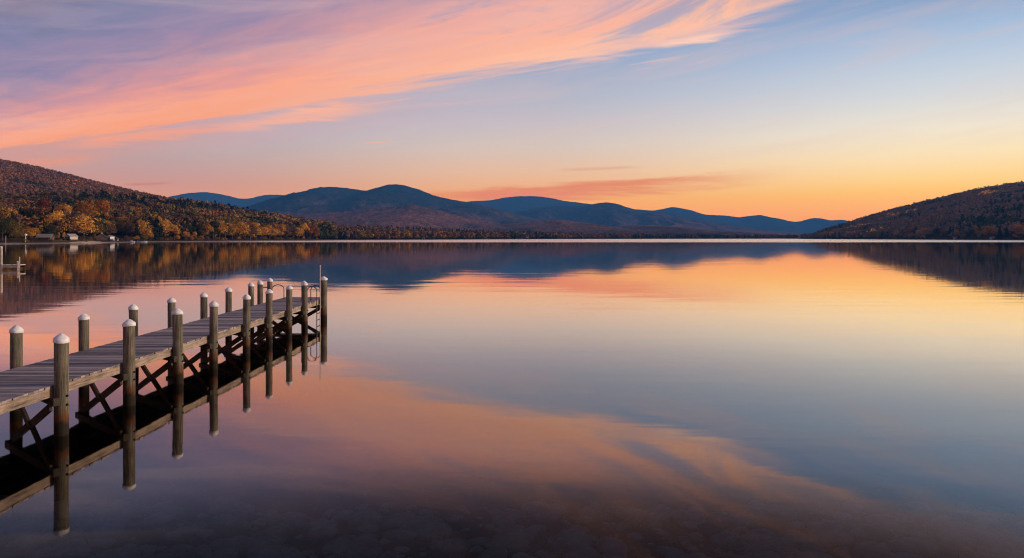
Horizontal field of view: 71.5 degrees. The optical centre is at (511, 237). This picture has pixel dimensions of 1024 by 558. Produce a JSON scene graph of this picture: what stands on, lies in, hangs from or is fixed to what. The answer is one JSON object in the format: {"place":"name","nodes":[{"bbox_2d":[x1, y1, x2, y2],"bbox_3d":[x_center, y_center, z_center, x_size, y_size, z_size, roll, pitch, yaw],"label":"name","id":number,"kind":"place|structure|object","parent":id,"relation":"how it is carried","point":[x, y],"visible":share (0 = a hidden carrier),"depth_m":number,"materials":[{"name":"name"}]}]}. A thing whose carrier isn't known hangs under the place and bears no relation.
{"place":"outdoors","nodes":[
{"label":"outdoors","id":0,"kind":"place"},
{"bbox_2d":[51,239,93,241],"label":"lawn","id":1,"kind":"structure","parent":0,"point":[70,240],"depth_m":542.39,"materials":[{"name":"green plant"}]},
{"bbox_2d":[69,241,103,242],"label":"beach","id":2,"kind":"structure","parent":0,"point":[86,242],"depth_m":538.26,"materials":[{"name":"beige sand"}]},
{"bbox_2d":[244,184,543,223],"bbox_3d":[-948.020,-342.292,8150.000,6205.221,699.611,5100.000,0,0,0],"label":"mountain range","id":3,"kind":"structure","parent":0,"point":[325,199],"depth_m":7718.17,"materials":[{"name":"blue stone"}]},
{"bbox_2d":[170,192,847,233],"bbox_3d":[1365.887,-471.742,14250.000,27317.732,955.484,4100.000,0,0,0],"label":"mountain range","id":4,"kind":"structure","parent":0,"point":[524,203],"depth_m":14342.20,"materials":[{"name":"blue stone"}]},
{"bbox_2d":[0,239,1023,557],"bbox_3d":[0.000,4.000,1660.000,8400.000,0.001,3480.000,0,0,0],"label":"water","id":5,"kind":"structure","parent":0,"point":[650,399],"depth_m":16.85,"materials":[{"name":"blue liquid"}]},
{"bbox_2d":[0,246,25,269],"bbox_3d":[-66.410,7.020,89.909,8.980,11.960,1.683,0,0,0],"label":"dock","id":6,"kind":"object","parent":5,"relation":"in","point":[18,265],"visible":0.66,"depth_m":89.41,"materials":[{"name":"grey wood"}]},
{"bbox_2d":[0,191,1023,243],"bbox_3d":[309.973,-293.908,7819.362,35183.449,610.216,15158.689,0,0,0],"label":"ground","id":7,"kind":"structure","parent":0,"point":[901,237],"depth_m":1221.42,"materials":[{"name":"brown soil"}]},
{"bbox_2d":[0,216,14,240],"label":"maple tree","id":8,"kind":"object","parent":7,"relation":"on","point":[4,226],"visible":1,"depth_m":488.22,"materials":[{"name":"green plant"}]},
{"bbox_2d":[0,207,17,213],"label":"maple tree","id":9,"kind":"object","parent":7,"relation":"on","point":[15,211],"visible":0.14,"depth_m":573.79,"materials":[{"name":"orange plant"}]},
{"bbox_2d":[0,220,23,240],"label":"maple tree","id":10,"kind":"object","parent":7,"relation":"on","point":[13,225],"visible":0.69,"depth_m":497.40,"materials":[{"name":"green plant"}]},
{"bbox_2d":[9,229,28,241],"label":"maple tree","id":11,"kind":"object","parent":7,"relation":"on","point":[14,233],"visible":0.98,"depth_m":484.39,"materials":[{"name":"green plant"}]},
{"bbox_2d":[11,208,48,239],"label":"maple tree","id":12,"kind":"object","parent":7,"relation":"on","point":[31,212],"visible":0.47,"depth_m":532.55,"materials":[{"name":"green plant"}]},
{"bbox_2d":[21,227,39,241],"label":"maple tree","id":13,"kind":"object","parent":7,"relation":"on","point":[31,231],"visible":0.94,"depth_m":497.86,"materials":[{"name":"orange plant"}]},
{"bbox_2d":[36,197,50,211],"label":"maple tree","id":14,"kind":"object","parent":7,"relation":"on","point":[44,203],"visible":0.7,"depth_m":690.10,"materials":[{"name":"brown plant"}]},
{"bbox_2d":[35,234,55,239],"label":"house","id":15,"kind":"structure","parent":7,"relation":"on","point":[44,236],"depth_m":536.44,"materials":[{"name":"grey"}]},
{"bbox_2d":[42,224,57,235],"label":"maple tree","id":16,"kind":"object","parent":7,"relation":"on","point":[49,227],"visible":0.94,"depth_m":556.99,"materials":[{"name":"green plant"}]},
{"bbox_2d":[42,210,71,236],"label":"maple tree","id":17,"kind":"object","parent":7,"relation":"on","point":[54,216],"visible":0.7,"depth_m":576.78,"materials":[{"name":"orange plant"}]},
{"bbox_2d":[54,203,74,217],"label":"maple tree","id":18,"kind":"object","parent":7,"relation":"on","point":[67,208],"visible":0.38,"depth_m":646.60,"materials":[{"name":"orange plant"}]},
{"bbox_2d":[63,234,78,238],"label":"house","id":19,"kind":"structure","parent":7,"relation":"on","point":[73,236],"depth_m":569.07,"materials":[{"name":"white"}]},
{"bbox_2d":[69,214,97,238],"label":"maple tree","id":20,"kind":"object","parent":7,"relation":"on","point":[82,221],"visible":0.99,"depth_m":586.71,"materials":[{"name":"orange plant"}]},
{"bbox_2d":[75,199,99,216],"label":"maple tree","id":21,"kind":"object","parent":7,"relation":"on","point":[85,206],"visible":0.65,"depth_m":709.39,"materials":[{"name":"orange plant"}]},
{"bbox_2d":[87,215,103,238],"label":"maple tree","id":22,"kind":"object","parent":7,"relation":"on","point":[97,223],"visible":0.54,"depth_m":613.85,"materials":[{"name":"orange plant"}]},
{"bbox_2d":[90,218,104,237],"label":"maple tree","id":23,"kind":"object","parent":7,"relation":"on","point":[98,228],"visible":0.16,"depth_m":630.05,"materials":[{"name":"brown plant"}]},
{"bbox_2d":[89,198,111,217],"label":"maple tree","id":24,"kind":"object","parent":7,"relation":"on","point":[102,206],"visible":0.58,"depth_m":749.21,"materials":[{"name":"orange plant"}]},
{"bbox_2d":[96,232,106,239],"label":"house","id":25,"kind":"structure","parent":7,"relation":"on","point":[101,236],"depth_m":603.86,"materials":[{"name":"brown"}]},
{"bbox_2d":[98,218,112,234],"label":"maple tree","id":26,"kind":"object","parent":7,"relation":"on","point":[106,225],"visible":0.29,"depth_m":651.67,"materials":[{"name":"brown plant"}]},
{"bbox_2d":[104,221,116,234],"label":"maple tree","id":27,"kind":"object","parent":7,"relation":"on","point":[110,228],"visible":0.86,"depth_m":647.86,"materials":[{"name":"brown plant"}]},
{"bbox_2d":[107,235,114,239],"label":"house","id":28,"kind":"structure","parent":7,"relation":"on","point":[110,237],"depth_m":619.66,"materials":[{"name":"white paint"}]},
{"bbox_2d":[108,215,120,225],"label":"maple tree","id":29,"kind":"object","parent":7,"relation":"on","point":[115,218],"visible":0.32,"depth_m":711.17,"materials":[{"name":"brown plant"}]},
{"bbox_2d":[109,218,121,235],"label":"maple tree","id":30,"kind":"object","parent":7,"relation":"on","point":[116,222],"visible":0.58,"depth_m":688.43,"materials":[{"name":"brown plant"}]},
{"bbox_2d":[117,216,129,235],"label":"maple tree","id":31,"kind":"object","parent":7,"relation":"on","point":[122,224],"visible":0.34,"depth_m":717.65,"materials":[{"name":"brown plant"}]},
{"bbox_2d":[117,217,134,234],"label":"maple tree","id":32,"kind":"object","parent":7,"relation":"on","point":[124,220],"visible":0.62,"depth_m":710.18,"materials":[{"name":"brown plant"}]},
{"bbox_2d":[124,224,139,236],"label":"maple tree","id":33,"kind":"object","parent":7,"relation":"on","point":[129,229],"visible":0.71,"depth_m":685.55,"materials":[{"name":"green plant"}]},
{"bbox_2d":[132,220,150,235],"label":"maple tree","id":34,"kind":"object","parent":7,"relation":"on","point":[141,225],"visible":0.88,"depth_m":679.34,"materials":[{"name":"orange plant"}]},
{"bbox_2d":[143,229,153,240],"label":"maple tree","id":35,"kind":"object","parent":7,"relation":"on","point":[148,232],"visible":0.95,"depth_m":676.10,"materials":[{"name":"orange plant"}]},
{"bbox_2d":[158,219,175,239],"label":"maple tree","id":36,"kind":"object","parent":7,"relation":"on","point":[167,226],"visible":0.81,"depth_m":728.03,"materials":[{"name":"orange plant"}]},
{"bbox_2d":[168,224,180,239],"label":"maple tree","id":37,"kind":"object","parent":7,"relation":"on","point":[177,229],"visible":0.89,"depth_m":738.81,"materials":[{"name":"orange plant"}]},
{"bbox_2d":[186,224,195,235],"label":"maple tree","id":38,"kind":"object","parent":7,"relation":"on","point":[189,228],"visible":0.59,"depth_m":782.56,"materials":[{"name":"green plant"}]},
{"bbox_2d":[198,228,206,239],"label":"maple tree","id":39,"kind":"object","parent":7,"relation":"on","point":[202,232],"visible":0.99,"depth_m":787.36,"materials":[{"name":"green plant"}]},
{"bbox_2d":[203,225,213,239],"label":"maple tree","id":40,"kind":"object","parent":7,"relation":"on","point":[208,228],"visible":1,"depth_m":789.65,"materials":[{"name":"brown plant"}]},
{"bbox_2d":[207,220,220,239],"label":"maple tree","id":41,"kind":"object","parent":7,"relation":"on","point":[216,226],"visible":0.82,"depth_m":808.28,"materials":[{"name":"green plant"}]},
{"bbox_2d":[208,222,231,239],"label":"maple tree","id":42,"kind":"object","parent":7,"relation":"on","point":[221,227],"visible":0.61,"depth_m":822.75,"materials":[{"name":"orange plant"}]},
{"bbox_2d":[222,220,230,237],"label":"maple tree","id":43,"kind":"object","parent":7,"relation":"on","point":[228,225],"visible":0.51,"depth_m":841.73,"materials":[{"name":"brown plant"}]},
{"bbox_2d":[226,225,239,239],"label":"maple tree","id":44,"kind":"object","parent":7,"relation":"on","point":[233,231],"visible":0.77,"depth_m":860.76,"materials":[{"name":"orange plant"}]},
{"bbox_2d":[230,220,248,239],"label":"maple tree","id":45,"kind":"object","parent":7,"relation":"on","point":[241,226],"visible":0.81,"depth_m":871.44,"materials":[{"name":"orange plant"}]},
{"bbox_2d":[240,226,250,239],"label":"maple tree","id":46,"kind":"object","parent":7,"relation":"on","point":[247,233],"visible":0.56,"depth_m":885.10,"materials":[{"name":"orange plant"}]},
{"bbox_2d":[247,222,260,239],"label":"maple tree","id":47,"kind":"object","parent":7,"relation":"on","point":[252,226],"visible":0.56,"depth_m":897.72,"materials":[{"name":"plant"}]},
{"bbox_2d":[250,223,261,239],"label":"maple tree","id":48,"kind":"object","parent":7,"relation":"on","point":[259,229],"visible":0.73,"depth_m":910.48,"materials":[{"name":"orange plant"}]},
{"bbox_2d":[259,226,270,239],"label":"maple tree","id":49,"kind":"object","parent":7,"relation":"on","point":[265,229],"visible":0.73,"depth_m":931.32,"materials":[{"name":"orange plant"}]},
{"bbox_2d":[264,224,275,239],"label":"maple tree","id":50,"kind":"object","parent":7,"relation":"on","point":[270,227],"visible":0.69,"depth_m":955.98,"materials":[{"name":"orange plant"}]},
{"bbox_2d":[270,228,279,239],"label":"maple tree","id":51,"kind":"object","parent":7,"relation":"on","point":[276,231],"visible":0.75,"depth_m":972.55,"materials":[{"name":"orange plant"}]},
{"bbox_2d":[277,224,286,236],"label":"maple tree","id":52,"kind":"object","parent":7,"relation":"on","point":[281,227],"visible":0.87,"depth_m":993.27,"materials":[{"name":"orange plant"}]},
{"bbox_2d":[282,226,291,238],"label":"maple tree","id":53,"kind":"object","parent":7,"relation":"on","point":[287,228],"visible":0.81,"depth_m":1017.54,"materials":[{"name":"brown plant"}]},
{"bbox_2d":[288,224,298,236],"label":"maple tree","id":54,"kind":"object","parent":7,"relation":"on","point":[293,229],"visible":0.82,"depth_m":1033.34,"materials":[{"name":"brown plant"}]},
{"bbox_2d":[293,227,303,236],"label":"maple tree","id":55,"kind":"object","parent":7,"relation":"on","point":[298,228],"visible":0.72,"depth_m":1046.28,"materials":[{"name":"brown plant"}]},
{"bbox_2d":[299,223,309,236],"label":"maple tree","id":56,"kind":"object","parent":7,"relation":"on","point":[305,227],"visible":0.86,"depth_m":1070.60,"materials":[{"name":"orange plant"}]},
{"bbox_2d":[306,223,316,239],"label":"maple tree","id":57,"kind":"object","parent":7,"relation":"on","point":[311,227],"visible":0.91,"depth_m":1081.66,"materials":[{"name":"brown plant"}]},
{"bbox_2d":[311,228,320,238],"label":"maple tree","id":58,"kind":"object","parent":7,"relation":"on","point":[316,232],"visible":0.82,"depth_m":1102.35,"materials":[{"name":"brown plant"}]},
{"bbox_2d":[0,159,1023,239],"bbox_3d":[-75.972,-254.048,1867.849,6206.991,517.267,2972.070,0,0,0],"label":"forest","id":59,"kind":"object","parent":7,"relation":"on","point":[1001,206],"visible":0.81,"depth_m":1545.08,"materials":[{"name":"brown plant"}]},
{"bbox_2d":[932,227,942,234],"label":"maple tree","id":60,"kind":"object","parent":7,"relation":"on","point":[935,231],"visible":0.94,"depth_m":1456.61,"materials":[{"name":"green plant"}]},
{"bbox_2d":[966,229,974,237],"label":"maple tree","id":61,"kind":"object","parent":7,"relation":"on","point":[970,231],"visible":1,"depth_m":1341.38,"materials":[{"name":"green plant"}]},
{"bbox_2d":[984,225,994,235],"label":"maple tree","id":62,"kind":"object","parent":7,"relation":"on","point":[988,227],"visible":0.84,"depth_m":1299.52,"materials":[{"name":"brown plant"}]},
{"bbox_2d":[996,226,1002,238],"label":"pine tree","id":63,"kind":"object","parent":7,"relation":"on","point":[999,234],"visible":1,"depth_m":1249.66,"materials":[{"name":"green plant"}]},
{"bbox_2d":[1009,224,1023,231],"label":"maple tree","id":64,"kind":"object","parent":7,"relation":"on","point":[1016,227],"visible":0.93,"depth_m":1221.89,"materials":[{"name":"brown plant"}]},
{"bbox_2d":[0,0,1023,221],"label":"sky","id":65,"kind":"structure","parent":0,"point":[789,110],"materials":[{"name":"blue"}]},
{"bbox_2d":[291,205,800,237],"bbox_3d":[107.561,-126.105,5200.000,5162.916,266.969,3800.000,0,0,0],"label":"foothills","id":66,"kind":"structure","parent":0,"point":[414,216],"depth_m":4765.21,"materials":[{"name":"blue plant"}]},
{"bbox_2d":[515,202,806,234],"bbox_3d":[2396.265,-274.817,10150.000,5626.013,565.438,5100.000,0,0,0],"label":"mountain range","id":67,"kind":"structure","parent":0,"point":[610,214],"depth_m":9695.39,"materials":[{"name":"blue stone"}]},
{"bbox_3d":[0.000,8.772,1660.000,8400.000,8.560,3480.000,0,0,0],"label":"lakebed","id":68,"kind":"structure","parent":0,"visible":0},
{"bbox_2d":[0,276,327,436],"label":"dock","id":69,"kind":"object","parent":68,"relation":"on","point":[57,378],"visible":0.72,"depth_m":18.98,"materials":[{"name":"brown wood"}]}
]}

